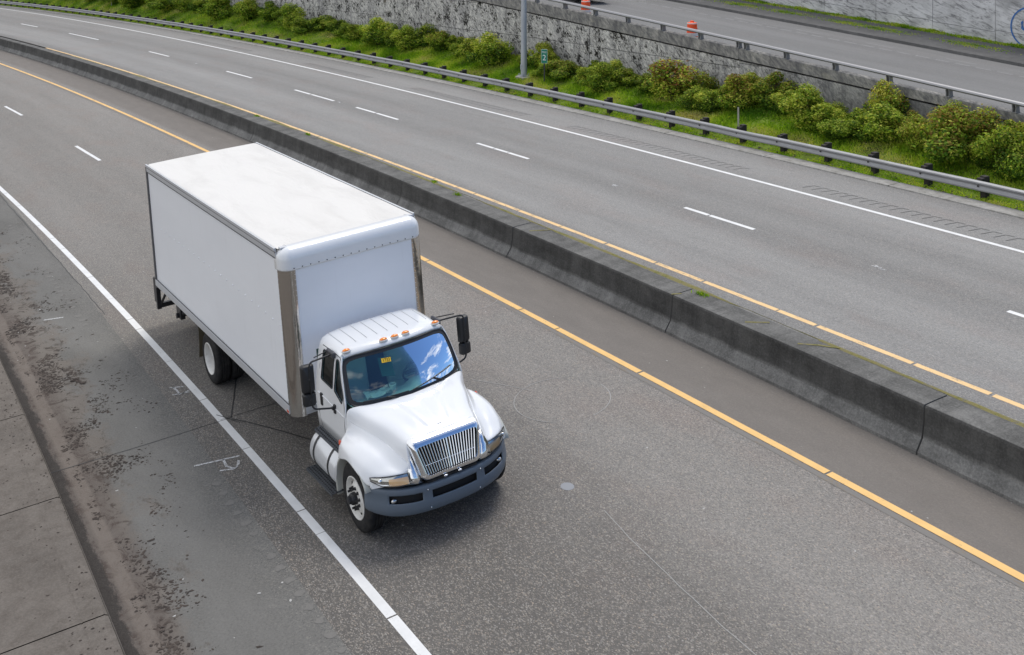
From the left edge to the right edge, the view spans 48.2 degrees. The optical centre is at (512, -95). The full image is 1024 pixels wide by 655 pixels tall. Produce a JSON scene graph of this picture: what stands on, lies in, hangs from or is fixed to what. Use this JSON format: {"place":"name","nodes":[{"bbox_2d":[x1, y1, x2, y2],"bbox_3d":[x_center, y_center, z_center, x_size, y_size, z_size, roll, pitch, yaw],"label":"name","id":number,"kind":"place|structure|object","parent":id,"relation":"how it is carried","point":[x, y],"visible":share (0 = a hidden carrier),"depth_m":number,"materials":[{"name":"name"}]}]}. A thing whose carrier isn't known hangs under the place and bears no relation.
{"place":"outdoors","nodes":[
{"label":"outdoors","id":0,"kind":"place"},
{"bbox_2d":[0,359,125,654],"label":"pavement","id":1,"kind":"structure","parent":0,"point":[54,571],"depth_m":16.07,"materials":[{"name":"concrete"}]},
{"bbox_2d":[0,50,1023,654],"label":"road","id":2,"kind":"structure","parent":0,"point":[524,554],"depth_m":16.95,"materials":[{"name":"grey asphalt"}]},
{"bbox_2d":[4,106,100,160],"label":"lane line","id":3,"kind":"object","parent":2,"relation":"on","point":[88,153],"visible":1,"depth_m":44.31,"materials":[{"name":"white paint"}]},
{"bbox_2d":[45,317,239,470],"bbox_3d":[-7.385,9.304,22.562,1.054,0.001,9.743,-6,2,-37],"label":"spray mark","id":4,"kind":"object","parent":2,"relation":"on","point":[224,459],"visible":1,"depth_m":18.94,"materials":[{"name":"white paint"}]},
{"bbox_2d":[0,195,311,472],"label":"crack sealing","id":5,"kind":"object","parent":2,"relation":"on","point":[183,432],"visible":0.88,"depth_m":20.55,"materials":[{"name":"grey"}]},
{"bbox_2d":[0,186,430,654],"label":"edge line","id":6,"kind":"object","parent":2,"relation":"on","point":[411,639],"visible":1,"depth_m":18.44,"materials":[{"name":"white paint"}]},
{"bbox_2d":[145,142,508,532],"bbox_3d":[-3.940,7.239,21.129,2.906,3.650,11.445,-6,2,-32],"label":"box truck","id":7,"kind":"object","parent":2,"relation":"on","point":[292,287],"visible":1,"depth_m":18.59,"materials":[{"name":"white metal"}]},
{"bbox_2d":[14,143,927,616],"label":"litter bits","id":8,"kind":"object","parent":2,"relation":"on","point":[402,525],"visible":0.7,"depth_m":16.17,"materials":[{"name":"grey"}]},
{"bbox_2d":[0,37,1023,507],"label":"concrete barrier","id":9,"kind":"object","parent":2,"relation":"on","point":[974,445],"visible":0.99,"depth_m":22.43,"materials":[{"name":"grey concrete"}]},
{"bbox_2d":[71,55,1023,426],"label":"moss strip","id":10,"kind":"object","parent":9,"relation":"on","point":[1019,423],"visible":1,"depth_m":23.61,"materials":[{"name":"green plant"}]},
{"bbox_2d":[530,229,839,347],"bbox_3d":[2.989,7.740,23.616,0.561,0.001,9.439,-6,2,-31],"label":"moss patch","id":11,"kind":"object","parent":9,"relation":"on","point":[748,321],"visible":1,"depth_m":21.03,"materials":[{"name":"green plant"}]},
{"bbox_2d":[691,290,709,296],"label":"weed","id":12,"kind":"object","parent":9,"relation":"on","point":[702,293],"visible":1,"depth_m":22.63,"materials":[{"name":"green plant"}]},
{"bbox_2d":[0,63,1023,581],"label":"median line","id":13,"kind":"object","parent":2,"relation":"on","point":[840,479],"visible":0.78,"depth_m":18.65,"materials":[{"name":"yellow paint"}]},
{"bbox_2d":[1,65,1023,588],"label":"faded median line","id":14,"kind":"object","parent":2,"relation":"on","point":[893,515],"visible":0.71,"depth_m":18.46,"materials":[{"name":"yellow paint"}]},
{"bbox_2d":[560,482,573,489],"bbox_3d":[0.834,8.786,17.299,0.200,0.002,0.238,-6,2,-32],"label":"patch","id":15,"kind":"object","parent":2,"relation":"on","point":[567,486],"visible":1,"depth_m":17.30,"materials":[{"name":"grey paint"}]},
{"bbox_2d":[472,292,755,654],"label":"scratch mark","id":16,"kind":"object","parent":2,"relation":"on","point":[610,516],"visible":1,"depth_m":15.87,"materials":[{"name":"grey"}]},
{"bbox_2d":[0,6,1023,620],"bbox_3d":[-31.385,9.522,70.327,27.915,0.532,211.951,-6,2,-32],"label":"opposite road","id":17,"kind":"structure","parent":0,"point":[938,300],"depth_m":29.62,"materials":[{"name":"grey asphalt"}]},
{"bbox_2d":[0,194,351,654],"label":"road shoulder","id":18,"kind":"object","parent":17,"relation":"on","point":[233,612],"visible":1,"depth_m":18.05},
{"bbox_2d":[0,229,262,654],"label":"dirt clods","id":19,"kind":"object","parent":18,"relation":"on","point":[169,646],"visible":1,"depth_m":19.17,"materials":[{"name":"brown soil"}]},
{"bbox_2d":[9,225,345,653],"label":"worn rumble dots","id":20,"kind":"object","parent":18,"relation":"on","point":[320,620],"visible":1,"depth_m":16.14,"materials":[{"name":"grey asphalt"}]},
{"bbox_2d":[0,5,1023,218],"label":"gutter","id":21,"kind":"object","parent":17,"relation":"on","point":[929,192],"visible":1,"depth_m":37.67,"materials":[{"name":"concrete"}]},
{"bbox_2d":[0,8,1023,252],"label":"opposite edge line","id":22,"kind":"object","parent":17,"relation":"on","point":[634,148],"visible":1,"depth_m":34.46,"materials":[{"name":"white paint"}]},
{"bbox_2d":[24,24,1023,316],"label":"opposite lane line","id":23,"kind":"object","parent":17,"relation":"on","point":[528,158],"visible":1,"depth_m":36.17,"materials":[{"name":"white paint"}]},
{"bbox_2d":[47,48,1023,408],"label":"opposite median line","id":24,"kind":"object","parent":17,"relation":"on","point":[653,262],"visible":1,"depth_m":23.69,"materials":[{"name":"yellow paint"}]},
{"bbox_2d":[199,40,1020,240],"bbox_3d":[-1.309,7.960,44.908,1.260,0.040,72.232,-6,2,-33],"label":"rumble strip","id":25,"kind":"object","parent":17,"relation":"on","point":[711,163],"visible":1,"depth_m":33.73,"materials":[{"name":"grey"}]},
{"bbox_2d":[229,0,1023,132],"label":"retaining wall","id":26,"kind":"structure","parent":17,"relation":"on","point":[581,38],"depth_m":48.32,"materials":[{"name":"grey"}]},
{"bbox_2d":[534,0,1023,112],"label":"bridge railing","id":27,"kind":"object","parent":26,"relation":"on","point":[949,90],"visible":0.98,"depth_m":38.81,"materials":[{"name":"grey"}]},
{"bbox_2d":[759,0,1023,45],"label":"ramp wall","id":28,"kind":"structure","parent":17,"relation":"on","point":[1002,21],"depth_m":49.88,"materials":[{"name":"grey concrete"}]},
{"bbox_2d":[0,0,1023,209],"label":"grass bank","id":29,"kind":"structure","parent":0,"point":[804,156],"depth_m":43.56,"materials":[{"name":"plant"}]},
{"bbox_2d":[100,0,117,3],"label":"shrub","id":30,"kind":"object","parent":29,"relation":"on","point":[114,1],"visible":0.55,"depth_m":97.89,"materials":[{"name":"green plant"}]},
{"bbox_2d":[117,0,145,8],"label":"shrub","id":31,"kind":"object","parent":29,"relation":"on","point":[129,4],"visible":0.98,"depth_m":93.47,"materials":[{"name":"green plant"}]},
{"bbox_2d":[146,0,177,10],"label":"shrub","id":32,"kind":"object","parent":29,"relation":"on","point":[159,5],"visible":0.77,"depth_m":88.12,"materials":[{"name":"green plant"}]},
{"bbox_2d":[167,0,197,10],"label":"shrub","id":33,"kind":"object","parent":29,"relation":"on","point":[181,5],"visible":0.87,"depth_m":86.45,"materials":[{"name":"green plant"}]},
{"bbox_2d":[185,0,205,10],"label":"shrub","id":34,"kind":"object","parent":29,"relation":"on","point":[195,5],"visible":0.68,"depth_m":84.57,"materials":[{"name":"green plant"}]},
{"bbox_2d":[195,0,232,19],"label":"shrub","id":35,"kind":"object","parent":29,"relation":"on","point":[218,9],"visible":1,"depth_m":80.47,"materials":[{"name":"green plant"}]},
{"bbox_2d":[230,0,260,20],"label":"shrub","id":36,"kind":"object","parent":29,"relation":"on","point":[246,10],"visible":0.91,"depth_m":77.71,"materials":[{"name":"green plant"}]},
{"bbox_2d":[255,0,279,20],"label":"shrub","id":37,"kind":"object","parent":29,"relation":"on","point":[267,10],"visible":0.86,"depth_m":75.67,"materials":[{"name":"green plant"}]},
{"bbox_2d":[270,9,283,22],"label":"shrub","id":38,"kind":"object","parent":29,"relation":"on","point":[279,16],"visible":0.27,"depth_m":74.10,"materials":[{"name":"green plant"}]},
{"bbox_2d":[279,2,307,29],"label":"shrub","id":39,"kind":"object","parent":29,"relation":"on","point":[289,12],"visible":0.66,"depth_m":71.77,"materials":[{"name":"green plant"}]},
{"bbox_2d":[290,15,312,33],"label":"shrub","id":40,"kind":"object","parent":29,"relation":"on","point":[301,23],"visible":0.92,"depth_m":70.14,"materials":[{"name":"green plant"}]},
{"bbox_2d":[305,15,336,30],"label":"shrub","id":41,"kind":"object","parent":29,"relation":"on","point":[317,23],"visible":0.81,"depth_m":69.54,"materials":[{"name":"green plant"}]},
{"bbox_2d":[323,20,345,31],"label":"shrub","id":42,"kind":"object","parent":29,"relation":"on","point":[332,26],"visible":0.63,"depth_m":67.91,"materials":[{"name":"green plant"}]},
{"bbox_2d":[331,22,349,36],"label":"shrub","id":43,"kind":"object","parent":29,"relation":"on","point":[342,31],"visible":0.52,"depth_m":66.32,"materials":[{"name":"green plant"}]},
{"bbox_2d":[342,24,363,40],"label":"shrub","id":44,"kind":"object","parent":29,"relation":"on","point":[353,32],"visible":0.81,"depth_m":64.83,"materials":[{"name":"green plant"}]},
{"bbox_2d":[357,15,398,45],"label":"shrub","id":45,"kind":"object","parent":29,"relation":"on","point":[374,31],"visible":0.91,"depth_m":62.39,"materials":[{"name":"green plant"}]},
{"bbox_2d":[383,25,399,47],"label":"shrub","id":46,"kind":"object","parent":29,"relation":"on","point":[387,38],"visible":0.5,"depth_m":61.30,"materials":[{"name":"green plant"}]},
{"bbox_2d":[389,23,419,50],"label":"shrub","id":47,"kind":"object","parent":29,"relation":"on","point":[402,42],"visible":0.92,"depth_m":59.81,"materials":[{"name":"green plant"}]},
{"bbox_2d":[411,22,438,46],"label":"shrub","id":48,"kind":"object","parent":29,"relation":"on","point":[420,35],"visible":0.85,"depth_m":59.78,"materials":[{"name":"green plant"}]},
{"bbox_2d":[425,29,456,50],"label":"shrub","id":49,"kind":"object","parent":29,"relation":"on","point":[438,39],"visible":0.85,"depth_m":57.93,"materials":[{"name":"green plant"}]},
{"bbox_2d":[443,35,465,50],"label":"shrub","id":50,"kind":"object","parent":29,"relation":"on","point":[450,40],"visible":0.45,"depth_m":57.52,"materials":[{"name":"green plant"}]},
{"bbox_2d":[449,38,463,55],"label":"shrub","id":51,"kind":"object","parent":29,"relation":"on","point":[454,47],"visible":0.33,"depth_m":55.98,"materials":[{"name":"green plant"}]},
{"bbox_2d":[454,37,479,60],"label":"shrub","id":52,"kind":"object","parent":29,"relation":"on","point":[465,48],"visible":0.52,"depth_m":54.79,"materials":[{"name":"green plant"}]},
{"bbox_2d":[465,31,518,67],"bbox_3d":[-0.955,6.702,53.257,2.328,1.772,2.275,0,0,-45],"label":"shrub","id":53,"kind":"object","parent":29,"relation":"on","point":[492,51],"visible":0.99,"depth_m":52.89,"materials":[{"name":"green plant"}]},
{"bbox_2d":[0,0,1023,200],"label":"guard rail","id":54,"kind":"object","parent":29,"relation":"on","point":[983,186],"visible":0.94,"depth_m":40.35,"materials":[{"name":"metal"}]},
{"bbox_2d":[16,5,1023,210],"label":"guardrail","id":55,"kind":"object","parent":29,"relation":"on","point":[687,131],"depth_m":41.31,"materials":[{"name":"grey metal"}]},
{"bbox_2d":[515,0,530,79],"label":"street light","id":56,"kind":"object","parent":29,"relation":"on","point":[523,66],"visible":0.83,"depth_m":49.95,"materials":[{"name":"metal"}]},
{"bbox_2d":[516,54,530,64],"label":"shrub","id":57,"kind":"object","parent":29,"relation":"on","point":[518,59],"visible":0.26,"depth_m":51.59,"materials":[{"name":"green plant"}]},
{"bbox_2d":[529,64,550,76],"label":"shrub","id":58,"kind":"object","parent":29,"relation":"on","point":[539,71],"visible":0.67,"depth_m":49.29,"materials":[{"name":"green plant"}]},
{"bbox_2d":[527,41,553,66],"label":"shrub","id":59,"kind":"object","parent":29,"relation":"on","point":[534,57],"visible":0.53,"depth_m":51.02,"materials":[{"name":"green plant"}]},
{"bbox_2d":[541,49,546,81],"bbox_3d":[1.369,6.841,48.681,0.270,1.440,0.051,0,0,15],"label":"mile marker","id":60,"kind":"object","parent":29,"relation":"on","point":[544,56],"visible":1,"depth_m":48.67,"materials":[{"name":"teal metal"}]},
{"bbox_2d":[535,48,560,65],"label":"shrub","id":61,"kind":"object","parent":29,"relation":"on","point":[551,54],"visible":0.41,"depth_m":50.18,"materials":[{"name":"green plant"}]},
{"bbox_2d":[539,58,580,79],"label":"shrub","id":62,"kind":"object","parent":29,"relation":"on","point":[563,69],"visible":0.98,"depth_m":48.43,"materials":[{"name":"green plant"}]},
{"bbox_2d":[573,66,589,83],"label":"shrub","id":63,"kind":"object","parent":29,"relation":"on","point":[581,73],"visible":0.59,"depth_m":47.03,"materials":[{"name":"green plant"}]},
{"bbox_2d":[588,60,600,67],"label":"shrub","id":64,"kind":"object","parent":29,"relation":"on","point":[595,62],"visible":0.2,"depth_m":48.42,"materials":[{"name":"green plant"}]},
{"bbox_2d":[578,61,616,92],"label":"shrub","id":65,"kind":"object","parent":29,"relation":"on","point":[597,75],"visible":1,"depth_m":45.34,"materials":[{"name":"green plant"}]},
{"bbox_2d":[606,58,625,86],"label":"shrub","id":66,"kind":"object","parent":29,"relation":"on","point":[616,65],"visible":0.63,"depth_m":45.88,"materials":[{"name":"green plant"}]},
{"bbox_2d":[615,68,640,86],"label":"shrub","id":67,"kind":"object","parent":29,"relation":"on","point":[629,77],"visible":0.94,"depth_m":45.35,"materials":[{"name":"green plant"}]},
{"bbox_2d":[634,73,656,92],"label":"shrub","id":68,"kind":"object","parent":29,"relation":"on","point":[641,79],"visible":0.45,"depth_m":44.12,"materials":[{"name":"green plant"}]},
{"bbox_2d":[641,57,698,100],"bbox_3d":[5.973,6.480,42.904,2.044,1.673,2.638,0,0,-21],"label":"shrub","id":69,"kind":"object","parent":29,"relation":"on","point":[666,85],"visible":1,"depth_m":42.45,"materials":[{"name":"green plant"}]},
{"bbox_2d":[675,85,709,110],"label":"shrub","id":70,"kind":"object","parent":29,"relation":"on","point":[687,100],"visible":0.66,"depth_m":40.79,"materials":[{"name":"green plant"}]},
{"bbox_2d":[692,71,720,91],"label":"shrub","id":71,"kind":"object","parent":29,"relation":"on","point":[708,83],"visible":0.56,"depth_m":42.02,"materials":[{"name":"green plant"}]},
{"bbox_2d":[692,89,724,112],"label":"shrub","id":72,"kind":"object","parent":29,"relation":"on","point":[707,103],"visible":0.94,"depth_m":40.13,"materials":[{"name":"green plant"}]},
{"bbox_2d":[711,81,733,98],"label":"shrub","id":73,"kind":"object","parent":29,"relation":"on","point":[721,91],"visible":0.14,"depth_m":40.61,"materials":[{"name":"green plant"}]},
{"bbox_2d":[737,107,738,125],"bbox_3d":[7.548,7.115,38.151,0.029,0.760,0.090,0,0,-32],"label":"marker stake","id":74,"kind":"object","parent":29,"relation":"on","point":[737,116],"visible":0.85,"depth_m":38.16,"materials":[{"name":"grey plastic"}]},
{"bbox_2d":[716,73,761,110],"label":"shrub","id":75,"kind":"object","parent":29,"relation":"on","point":[738,88],"visible":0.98,"depth_m":39.67,"materials":[{"name":"green plant"}]},
{"bbox_2d":[742,71,768,103],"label":"shrub","id":76,"kind":"object","parent":29,"relation":"on","point":[753,78],"visible":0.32,"depth_m":40.11,"materials":[{"name":"green plant"}]},
{"bbox_2d":[752,69,797,109],"bbox_3d":[9.001,6.349,39.465,1.418,1.422,1.794,0,0,-35],"label":"shrub","id":77,"kind":"object","parent":29,"relation":"on","point":[763,90],"visible":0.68,"depth_m":39.27,"materials":[{"name":"green plant"}]},
{"bbox_2d":[769,90,797,115],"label":"shrub","id":78,"kind":"object","parent":29,"relation":"on","point":[778,95],"visible":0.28,"depth_m":38.30,"materials":[{"name":"green plant"}]},
{"bbox_2d":[777,81,841,130],"bbox_3d":[9.583,6.472,36.632,2.189,1.567,1.696,0,0,8],"label":"shrub","id":79,"kind":"object","parent":29,"relation":"on","point":[802,97],"visible":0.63,"depth_m":36.48,"materials":[{"name":"green plant"}]},
{"bbox_2d":[802,102,845,131],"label":"shrub","id":80,"kind":"object","parent":29,"relation":"on","point":[825,114],"visible":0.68,"depth_m":35.89,"materials":[{"name":"green plant"}]},
{"bbox_2d":[816,118,851,139],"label":"shrub","id":81,"kind":"object","parent":29,"relation":"on","point":[838,129],"visible":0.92,"depth_m":34.98,"materials":[{"name":"green plant"}]},
{"bbox_2d":[831,101,848,120],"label":"shrub","id":82,"kind":"object","parent":29,"relation":"on","point":[838,105],"visible":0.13,"depth_m":36.69,"materials":[{"name":"green plant"}]},
{"bbox_2d":[847,107,870,126],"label":"shrub","id":83,"kind":"object","parent":29,"relation":"on","point":[854,114],"visible":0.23,"depth_m":35.37,"materials":[{"name":"green plant"}]},
{"bbox_2d":[844,110,882,142],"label":"shrub","id":84,"kind":"object","parent":29,"relation":"on","point":[854,125],"visible":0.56,"depth_m":34.58,"materials":[{"name":"green plant"}]},
{"bbox_2d":[857,101,907,143],"bbox_3d":[11.071,6.522,34.330,1.762,1.248,1.754,0,0,-2],"label":"shrub","id":85,"kind":"object","parent":29,"relation":"on","point":[884,116],"visible":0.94,"depth_m":33.95,"materials":[{"name":"green plant"}]},
{"bbox_2d":[858,78,910,115],"bbox_3d":[11.613,6.151,35.429,1.605,1.648,1.642,0,0,41],"label":"shrub","id":86,"kind":"object","parent":29,"relation":"on","point":[892,99],"visible":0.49,"depth_m":35.17,"materials":[{"name":"green plant"}]},
{"bbox_2d":[896,108,927,140],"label":"shrub","id":87,"kind":"object","parent":29,"relation":"on","point":[906,120],"visible":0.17,"depth_m":33.71,"materials":[{"name":"green plant"}]},
{"bbox_2d":[894,112,932,151],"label":"shrub","id":88,"kind":"object","parent":29,"relation":"on","point":[908,127],"visible":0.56,"depth_m":32.96,"materials":[{"name":"green plant"}]},
{"bbox_2d":[913,101,982,167],"bbox_3d":[12.071,6.339,31.742,1.794,1.791,2.315,0,0,36],"label":"shrub","id":89,"kind":"object","parent":29,"relation":"on","point":[945,145],"visible":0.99,"depth_m":31.38,"materials":[{"name":"green plant"}]},
{"bbox_2d":[929,100,966,134],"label":"shrub","id":90,"kind":"object","parent":29,"relation":"on","point":[937,128],"visible":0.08,"depth_m":33.28,"materials":[{"name":"green plant"}]},
{"bbox_2d":[953,104,1004,150],"bbox_3d":[13.142,6.271,32.067,1.783,1.430,1.690,0,0,-12],"label":"shrub","id":91,"kind":"object","parent":29,"relation":"on","point":[987,123],"visible":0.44,"depth_m":31.71,"materials":[{"name":"green plant"}]},
{"bbox_2d":[969,137,1006,169],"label":"shrub","id":92,"kind":"object","parent":29,"relation":"on","point":[985,162],"visible":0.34,"depth_m":30.71,"materials":[{"name":"green plant"}]},
{"bbox_2d":[974,122,1023,181],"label":"shrub","id":93,"kind":"object","parent":29,"relation":"on","point":[1009,142],"visible":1,"depth_m":29.80,"materials":[{"name":"green plant"}]},
{"bbox_2d":[998,119,1023,132],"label":"shrub","id":94,"kind":"object","parent":29,"relation":"on","point":[1012,124],"visible":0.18,"depth_m":31.18,"materials":[{"name":"green plant"}]},
{"bbox_2d":[533,0,1023,111],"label":"ramp road","id":95,"kind":"structure","parent":0,"point":[993,81],"depth_m":45.09,"materials":[{"name":"grey asphalt"}]},
{"bbox_2d":[581,0,590,12],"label":"traffic drum","id":96,"kind":"object","parent":95,"relation":"on","point":[585,2],"visible":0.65,"depth_m":50.41,"materials":[{"name":"orange"}]},
{"bbox_2d":[686,20,697,36],"bbox_3d":[7.046,4.939,44.775,0.660,0.860,0.660,0,0,-33],"label":"traffic drum","id":97,"kind":"object","parent":95,"relation":"on","point":[692,24],"visible":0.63,"depth_m":44.61,"materials":[{"name":"orange plastic"}]},
{"bbox_2d":[667,0,1023,66],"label":"ramp kerb","id":98,"kind":"structure","parent":95,"relation":"on","point":[921,39],"depth_m":49.80,"materials":[{"name":"concrete"}]},
{"bbox_2d":[710,0,1014,53],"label":"kerb weed","id":99,"kind":"object","parent":98,"relation":"on","point":[849,23],"visible":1,"depth_m":51.69,"materials":[{"name":"green plant"}]},
{"bbox_2d":[742,0,1023,48],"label":"wall foot grass","id":100,"kind":"structure","parent":98,"relation":"on","point":[906,26],"depth_m":51.69,"materials":[{"name":"green plant"}]}
]}

